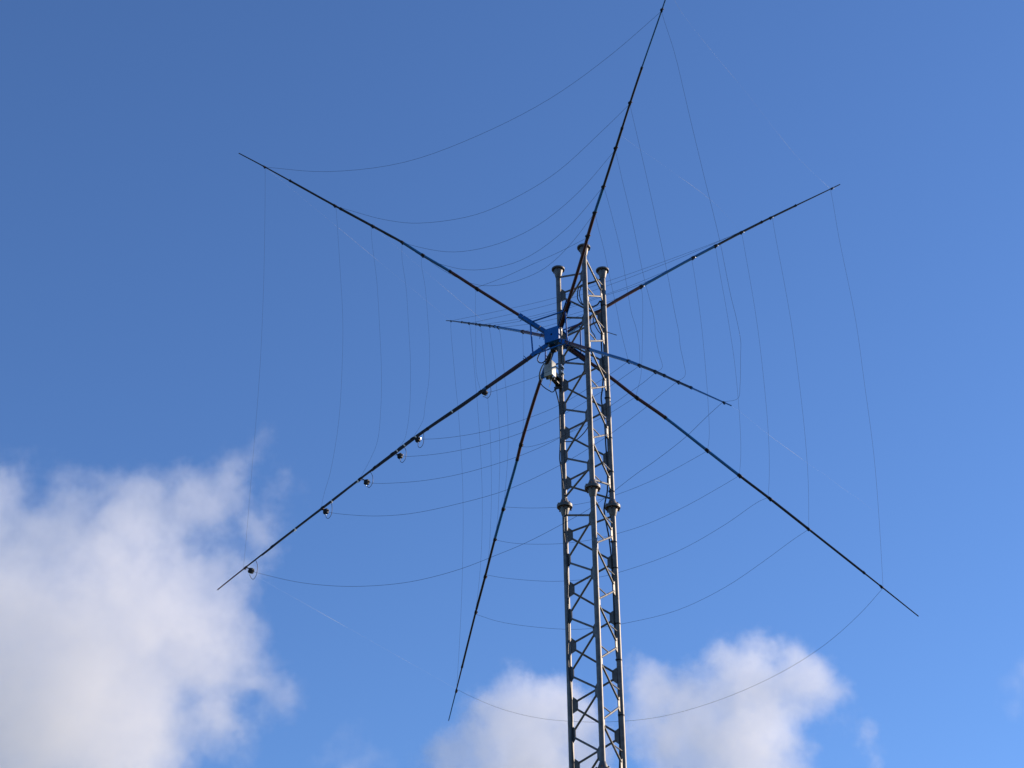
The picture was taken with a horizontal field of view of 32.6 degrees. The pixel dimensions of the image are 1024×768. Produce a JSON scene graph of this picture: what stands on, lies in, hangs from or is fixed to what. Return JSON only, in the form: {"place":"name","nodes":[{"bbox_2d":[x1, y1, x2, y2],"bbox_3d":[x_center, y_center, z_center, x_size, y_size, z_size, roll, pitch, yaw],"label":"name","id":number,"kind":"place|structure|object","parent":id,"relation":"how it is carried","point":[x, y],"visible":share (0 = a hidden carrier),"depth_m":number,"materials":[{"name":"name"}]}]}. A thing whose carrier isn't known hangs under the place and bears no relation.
{"place":"outdoors","nodes":[
{"label":"outdoors","id":0,"kind":"place"},
{"bbox_2d":[0,0,1023,767],"label":"sky","id":1,"kind":"structure","parent":0,"point":[135,265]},
{"label":"ground","id":2,"kind":"structure","parent":0,"visible":0},
{"bbox_2d":[552,243,626,767],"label":"lattice tower","id":3,"kind":"structure","parent":2,"relation":"on","point":[593,488],"depth_m":19.11,"materials":[{"name":"metal"}]},
{"bbox_2d":[537,352,564,391],"bbox_3d":[0.439,-0.095,19.999,0.192,0.477,0.576,-10,-32,16],"label":"relay box","id":4,"kind":"object","parent":3,"relation":"attached to","point":[553,376],"visible":1,"depth_m":19.88,"materials":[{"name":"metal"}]},
{"bbox_2d":[554,387,573,767],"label":"coaxial cable","id":5,"kind":"object","parent":3,"relation":"attached to","point":[567,582],"visible":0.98,"depth_m":18.82,"materials":[{"name":"black rubber"}]},
{"bbox_2d":[217,0,917,721],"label":"quad antenna","id":6,"kind":"object","parent":3,"relation":"attached to","point":[551,336],"visible":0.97,"depth_m":20.29,"materials":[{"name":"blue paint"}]},
{"bbox_2d":[577,282,593,306],"bbox_3d":[0.875,-1.063,20.749,0.215,0.359,0.013,-1,-31,0],"label":"coaxial cable","id":7,"kind":"object","parent":3,"relation":"attached to","point":[577,296],"visible":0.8,"depth_m":20.72,"materials":[{"name":"black rubber"}]},
{"bbox_2d":[594,300,624,767],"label":"coaxial cable","id":8,"kind":"object","parent":3,"relation":"attached to","point":[612,567],"visible":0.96,"depth_m":19.39,"materials":[{"name":"black plastic"}]}
]}

